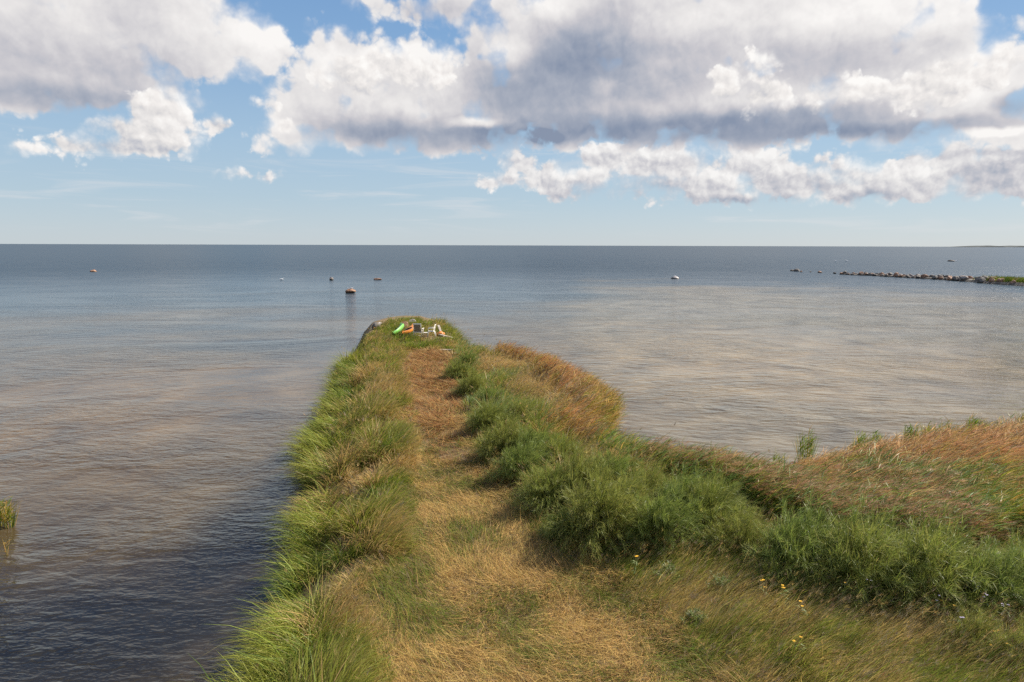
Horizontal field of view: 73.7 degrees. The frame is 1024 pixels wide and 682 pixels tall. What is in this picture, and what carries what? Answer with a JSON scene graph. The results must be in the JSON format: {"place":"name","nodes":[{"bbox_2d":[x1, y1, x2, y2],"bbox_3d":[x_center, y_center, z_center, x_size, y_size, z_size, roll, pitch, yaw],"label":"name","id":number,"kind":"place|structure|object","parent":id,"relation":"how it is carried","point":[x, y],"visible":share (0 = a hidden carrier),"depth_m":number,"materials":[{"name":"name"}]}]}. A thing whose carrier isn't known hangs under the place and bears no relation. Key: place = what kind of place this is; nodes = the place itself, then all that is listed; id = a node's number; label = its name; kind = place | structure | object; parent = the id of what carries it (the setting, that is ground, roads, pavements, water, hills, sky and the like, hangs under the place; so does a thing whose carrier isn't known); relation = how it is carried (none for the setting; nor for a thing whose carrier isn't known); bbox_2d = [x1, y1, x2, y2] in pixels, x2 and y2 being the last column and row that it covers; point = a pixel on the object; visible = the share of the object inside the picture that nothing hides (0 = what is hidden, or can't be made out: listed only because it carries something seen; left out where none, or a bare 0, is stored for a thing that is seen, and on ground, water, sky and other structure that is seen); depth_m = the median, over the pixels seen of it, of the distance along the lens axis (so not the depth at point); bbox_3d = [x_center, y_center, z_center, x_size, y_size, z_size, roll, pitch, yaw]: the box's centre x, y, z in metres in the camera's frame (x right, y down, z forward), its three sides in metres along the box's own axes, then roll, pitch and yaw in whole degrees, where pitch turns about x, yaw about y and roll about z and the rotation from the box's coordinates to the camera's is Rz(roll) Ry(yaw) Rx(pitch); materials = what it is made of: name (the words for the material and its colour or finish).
{"place":"outdoors","nodes":[
{"label":"outdoors","id":0,"kind":"place"},
{"bbox_2d":[0,244,1023,681],"bbox_3d":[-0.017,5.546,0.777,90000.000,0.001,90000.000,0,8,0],"label":"water","id":1,"kind":"structure","parent":0,"point":[156,400],"depth_m":31.49,"materials":[{"name":"liquid"}]},
{"bbox_2d":[0,498,9,526],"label":"reed clump","id":2,"kind":"object","parent":1,"relation":"in","point":[2,505],"visible":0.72,"depth_m":13.66,"materials":[{"name":"green plant"}]},
{"bbox_2d":[2,539,11,554],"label":"reed clump","id":3,"kind":"object","parent":1,"relation":"in","point":[5,543],"visible":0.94,"depth_m":12.37,"materials":[{"name":"green plant"}]},
{"bbox_2d":[0,497,20,528],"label":"reed clump","id":4,"kind":"object","parent":1,"relation":"in","point":[9,515],"visible":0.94,"depth_m":13.57,"materials":[{"name":"green plant"}]},
{"bbox_2d":[345,289,355,292],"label":"rock","id":5,"kind":"object","parent":1,"relation":"in","point":[350,291],"visible":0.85,"depth_m":79.94,"materials":[{"name":"stone"}]},
{"bbox_2d":[772,447,786,462],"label":"reed clump","id":6,"kind":"object","parent":1,"relation":"in","point":[775,457],"visible":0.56,"depth_m":17.30,"materials":[{"name":"green plant"}]},
{"bbox_2d":[795,424,822,462],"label":"reed clump","id":7,"kind":"object","parent":1,"relation":"in","point":[810,450],"visible":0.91,"depth_m":17.73,"materials":[{"name":"green plant"}]},
{"bbox_2d":[853,431,873,447],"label":"reed clump","id":8,"kind":"object","parent":1,"relation":"in","point":[861,439],"visible":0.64,"depth_m":18.54,"materials":[{"name":"green plant"}]},
{"bbox_2d":[869,429,889,445],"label":"reed clump","id":9,"kind":"object","parent":1,"relation":"in","point":[877,437],"visible":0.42,"depth_m":18.82,"materials":[{"name":"green plant"}]},
{"bbox_2d":[901,422,920,440],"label":"reed clump","id":10,"kind":"object","parent":1,"relation":"in","point":[911,431],"visible":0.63,"depth_m":19.39,"materials":[{"name":"green plant"}]},
{"bbox_2d":[915,426,934,435],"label":"reed clump","id":11,"kind":"object","parent":1,"relation":"in","point":[926,430],"visible":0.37,"depth_m":19.84,"materials":[{"name":"green plant"}]},
{"bbox_2d":[918,421,944,432],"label":"reed clump","id":12,"kind":"object","parent":1,"relation":"in","point":[928,428],"visible":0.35,"depth_m":20.31,"materials":[{"name":"green plant"}]},
{"bbox_2d":[934,417,956,430],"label":"reed clump","id":13,"kind":"object","parent":1,"relation":"in","point":[946,423],"visible":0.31,"depth_m":20.06,"materials":[{"name":"green plant"}]},
{"bbox_2d":[961,415,979,428],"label":"reed clump","id":14,"kind":"object","parent":1,"relation":"in","point":[970,422],"visible":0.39,"depth_m":20.34,"materials":[{"name":"green plant"}]},
{"bbox_2d":[966,413,989,429],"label":"reed clump","id":15,"kind":"object","parent":1,"relation":"in","point":[976,421],"visible":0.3,"depth_m":20.23,"materials":[{"name":"green plant"}]},
{"bbox_2d":[0,0,1023,246],"label":"sky","id":16,"kind":"structure","parent":0,"point":[885,123],"materials":[{"name":"blue"}]},
{"bbox_2d":[283,316,981,681],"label":"ground","id":17,"kind":"structure","parent":0,"point":[451,618],"depth_m":10.10,"materials":[{"name":"plant"}]},
{"bbox_2d":[371,322,380,329],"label":"boulder","id":18,"kind":"object","parent":17,"relation":"on","point":[375,325],"visible":0.66,"depth_m":40.14,"materials":[{"name":"stone"}]},
{"bbox_2d":[392,323,404,334],"bbox_3d":[-6.191,-0.647,37.213,0.344,0.600,1.782,43,16,-7],"label":"kayak","id":19,"kind":"object","parent":17,"relation":"on","point":[399,328],"visible":0.93,"depth_m":36.81,"materials":[{"name":"green plastic"}]},
{"bbox_2d":[413,323,423,337],"bbox_3d":[-5.005,-0.562,36.456,0.537,0.814,0.553,1,8,6],"label":"garden chair","id":20,"kind":"object","parent":17,"relation":"on","point":[417,327],"visible":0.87,"depth_m":36.26,"materials":[{"name":"white plastic"}]},
{"bbox_2d":[427,324,435,336],"bbox_3d":[-4.303,-0.559,36.656,0.497,0.730,0.488,0,8,-2],"label":"garden chair","id":21,"kind":"object","parent":17,"relation":"on","point":[434,327],"visible":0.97,"depth_m":36.49,"materials":[{"name":"white plastic"}]},
{"bbox_2d":[438,357,475,379],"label":"feathery shrub","id":22,"kind":"object","parent":17,"relation":"on","point":[455,370],"visible":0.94,"depth_m":25.68,"materials":[{"name":"green plant"}]},
{"bbox_2d":[451,347,482,365],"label":"feathery shrub","id":23,"kind":"object","parent":17,"relation":"on","point":[465,357],"visible":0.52,"depth_m":27.75,"materials":[{"name":"green plant"}]},
{"bbox_2d":[449,367,491,397],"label":"feathery shrub","id":24,"kind":"object","parent":17,"relation":"on","point":[473,382],"visible":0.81,"depth_m":22.68,"materials":[{"name":"green plant"}]},
{"bbox_2d":[455,391,515,435],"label":"feathery shrub","id":25,"kind":"object","parent":17,"relation":"on","point":[486,415],"visible":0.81,"depth_m":18.19,"materials":[{"name":"green plant"}]},
{"bbox_2d":[468,382,506,409],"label":"feathery shrub","id":26,"kind":"object","parent":17,"relation":"on","point":[488,391],"visible":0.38,"depth_m":20.85,"materials":[{"name":"green plant"}]},
{"bbox_2d":[179,312,804,681],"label":"tall grass","id":27,"kind":"structure","parent":17,"relation":"on","point":[365,415],"depth_m":14.20,"materials":[{"name":"green plant"}]},
{"bbox_2d":[401,324,412,334],"bbox_3d":[-5.654,-0.614,37.293,0.595,0.333,1.664,-12,13,15],"label":"kayak","id":28,"kind":"object","parent":27,"relation":"on","point":[409,329],"visible":0.84,"depth_m":36.94,"materials":[{"name":"orange plastic"}]},
{"bbox_2d":[466,410,540,462],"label":"feathery shrub","id":29,"kind":"object","parent":17,"relation":"on","point":[494,440],"visible":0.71,"depth_m":15.92,"materials":[{"name":"green plant"}]},
{"bbox_2d":[481,426,552,489],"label":"feathery shrub","id":30,"kind":"object","parent":17,"relation":"on","point":[526,455],"visible":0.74,"depth_m":14.46,"materials":[{"name":"green plant"}]},
{"bbox_2d":[499,395,539,423],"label":"feathery shrub","id":31,"kind":"object","parent":17,"relation":"on","point":[520,412],"visible":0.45,"depth_m":18.84,"materials":[{"name":"green plant"}]},
{"bbox_2d":[502,417,563,454],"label":"feathery shrub","id":32,"kind":"object","parent":17,"relation":"on","point":[543,435],"visible":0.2,"depth_m":15.68,"materials":[{"name":"green plant"}]},
{"bbox_2d":[504,455,585,520],"bbox_3d":[0.662,2.766,12.996,1.794,1.242,1.627,4,9,26],"label":"feathery shrub","id":33,"kind":"object","parent":17,"relation":"on","point":[549,484],"visible":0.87,"depth_m":12.91,"materials":[{"name":"green plant"}]},
{"bbox_2d":[537,505,584,543],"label":"feathery shrub","id":34,"kind":"object","parent":17,"relation":"on","point":[557,524],"visible":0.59,"depth_m":11.65,"materials":[{"name":"green plant"}]},
{"bbox_2d":[536,428,587,468],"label":"feathery shrub","id":35,"kind":"object","parent":17,"relation":"on","point":[557,447],"visible":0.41,"depth_m":15.12,"materials":[{"name":"green plant"}]},
{"bbox_2d":[535,443,616,507],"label":"feathery shrub","id":36,"kind":"object","parent":17,"relation":"on","point":[577,463],"visible":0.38,"depth_m":13.29,"materials":[{"name":"green plant"}]},
{"bbox_2d":[537,456,668,567],"bbox_3d":[1.526,2.765,11.655,2.334,1.718,2.262,7,11,42],"label":"feathery shrub","id":37,"kind":"object","parent":17,"relation":"on","point":[591,503],"visible":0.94,"depth_m":11.36,"materials":[{"name":"green plant"}]},
{"bbox_2d":[579,440,648,484],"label":"feathery shrub","id":38,"kind":"object","parent":17,"relation":"on","point":[617,464],"visible":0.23,"depth_m":13.61,"materials":[{"name":"green plant"}]},
{"bbox_2d":[582,465,664,534],"bbox_3d":[2.129,2.810,12.215,1.849,1.355,1.797,-3,9,-24],"label":"feathery shrub","id":39,"kind":"object","parent":17,"relation":"on","point":[642,491],"visible":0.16,"depth_m":12.09,"materials":[{"name":"green plant"}]},
{"bbox_2d":[616,455,674,496],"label":"feathery shrub","id":40,"kind":"object","parent":17,"relation":"on","point":[655,478],"visible":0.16,"depth_m":12.76,"materials":[{"name":"green plant"}]},
{"bbox_2d":[610,480,720,562],"bbox_3d":[2.484,2.886,11.292,1.920,1.536,1.721,1,8,4],"label":"feathery shrub","id":41,"kind":"object","parent":17,"relation":"on","point":[664,511],"visible":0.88,"depth_m":11.07,"materials":[{"name":"green plant"}]},
{"bbox_2d":[652,560,679,582],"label":"silver herb","id":42,"kind":"object","parent":17,"relation":"on","point":[671,568],"visible":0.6,"depth_m":10.25,"materials":[{"name":"green plant"}]},
{"bbox_2d":[653,456,734,520],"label":"feathery shrub","id":43,"kind":"object","parent":17,"relation":"on","point":[686,480],"visible":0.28,"depth_m":12.04,"materials":[{"name":"green plant"}]},
{"bbox_2d":[680,607,707,626],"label":"silver herb","id":44,"kind":"object","parent":17,"relation":"on","point":[694,616],"visible":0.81,"depth_m":9.07,"materials":[{"name":"green plant"}]},
{"bbox_2d":[670,455,765,550],"bbox_3d":[3.387,2.717,11.782,1.977,1.674,1.800,1,8,4],"label":"feathery shrub","id":45,"kind":"object","parent":17,"relation":"on","point":[717,501],"visible":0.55,"depth_m":11.60,"materials":[{"name":"green plant"}]},
{"bbox_2d":[705,570,737,593],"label":"silver herb","id":46,"kind":"object","parent":17,"relation":"on","point":[722,579],"visible":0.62,"depth_m":9.88,"materials":[{"name":"green plant"}]},
{"bbox_2d":[693,462,762,524],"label":"feathery shrub","id":47,"kind":"object","parent":17,"relation":"on","point":[731,492],"visible":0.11,"depth_m":12.20,"materials":[{"name":"green plant"}]},
{"bbox_2d":[694,499,782,567],"bbox_3d":[3.715,3.077,10.957,1.646,1.206,1.600,-3,9,-22],"label":"feathery shrub","id":48,"kind":"object","parent":17,"relation":"on","point":[748,536],"visible":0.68,"depth_m":10.83,"materials":[{"name":"green plant"}]},
{"bbox_2d":[492,339,1023,507],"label":"dry reeds","id":49,"kind":"object","parent":17,"relation":"on","point":[601,406],"visible":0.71,"depth_m":16.85,"materials":[{"name":"plant"}]},
{"bbox_2d":[743,549,797,599],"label":"feathery shrub","id":50,"kind":"object","parent":17,"relation":"on","point":[765,567],"visible":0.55,"depth_m":9.92,"materials":[{"name":"green plant"}]},
{"bbox_2d":[781,584,788,606],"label":"wildflower","id":51,"kind":"object","parent":17,"relation":"on","point":[783,593],"visible":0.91,"depth_m":9.38,"materials":[{"name":"yellow plant"}]},
{"bbox_2d":[726,481,875,600],"bbox_3d":[4.317,2.953,10.497,2.399,1.842,2.318,-1,8,-7],"label":"feathery shrub","id":52,"kind":"object","parent":17,"relation":"on","point":[790,543],"visible":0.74,"depth_m":10.19,"materials":[{"name":"green plant"}]},
{"bbox_2d":[586,419,1023,544],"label":"reeds","id":53,"kind":"object","parent":17,"relation":"on","point":[984,508],"visible":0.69,"depth_m":12.82,"materials":[{"name":"green plant"}]},
{"bbox_2d":[782,487,959,624],"bbox_3d":[5.157,3.106,9.775,2.632,1.823,2.387,-4,9,-25],"label":"feathery shrub","id":54,"kind":"object","parent":17,"relation":"on","point":[860,548],"visible":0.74,"depth_m":9.59,"materials":[{"name":"green plant"}]},
{"bbox_2d":[880,518,959,577],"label":"feathery shrub","id":55,"kind":"object","parent":17,"relation":"on","point":[911,531],"visible":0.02,"depth_m":11.24,"materials":[{"name":"green plant"}]},
{"bbox_2d":[845,498,1022,632],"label":"feathery shrub","id":56,"kind":"object","parent":17,"relation":"on","point":[950,556],"visible":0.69,"depth_m":9.29,"materials":[{"name":"green plant"}]},
{"bbox_2d":[927,523,1023,628],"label":"feathery shrub","id":57,"kind":"object","parent":17,"relation":"on","point":[1012,583],"visible":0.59,"depth_m":9.12,"materials":[{"name":"green plant"}]},
{"bbox_2d":[932,593,1023,668],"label":"feathery shrub","id":58,"kind":"object","parent":17,"relation":"on","point":[978,620],"visible":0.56,"depth_m":8.33,"materials":[{"name":"green plant"}]},
{"bbox_2d":[967,532,1021,569],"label":"feathery shrub","id":59,"kind":"object","parent":17,"relation":"on","point":[991,546],"visible":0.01,"depth_m":10.77,"materials":[{"name":"green plant"}]},
{"bbox_2d":[978,614,1023,677],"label":"feathery shrub","id":60,"kind":"object","parent":17,"relation":"on","point":[1018,634],"visible":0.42,"depth_m":8.05,"materials":[{"name":"green plant"}]},
{"bbox_2d":[992,527,1023,599],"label":"feathery shrub","id":61,"kind":"object","parent":17,"relation":"on","point":[1012,546],"visible":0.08,"depth_m":9.85,"materials":[{"name":"green plant"}]},
{"bbox_2d":[512,482,1023,681],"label":"meadow grass","id":62,"kind":"structure","parent":0,"point":[890,648],"depth_m":8.74,"materials":[{"name":"green plant"}]},
{"bbox_2d":[842,274,1023,285],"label":"shingle bank","id":63,"kind":"structure","parent":0,"point":[1000,283],"depth_m":108.80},
{"bbox_2d":[959,276,968,280],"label":"boulder","id":64,"kind":"object","parent":63,"relation":"on","point":[961,278],"visible":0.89,"depth_m":110.73,"materials":[{"name":"stone"}]},
{"bbox_2d":[976,277,985,282],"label":"boulder","id":65,"kind":"object","parent":63,"relation":"on","point":[981,279],"visible":0.78,"depth_m":105.84,"materials":[{"name":"stone"}]},
{"bbox_2d":[973,275,1023,282],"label":"shore grass","id":66,"kind":"structure","parent":63,"relation":"on","point":[1007,278],"depth_m":102.09,"materials":[{"name":"green plant"}]},
{"bbox_2d":[954,245,1023,246],"bbox_3d":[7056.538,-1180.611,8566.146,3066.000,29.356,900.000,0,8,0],"label":"hills","id":67,"kind":"structure","parent":0,"point":[988,246],"depth_m":8193.06,"materials":[{"name":"grey"}]}
]}

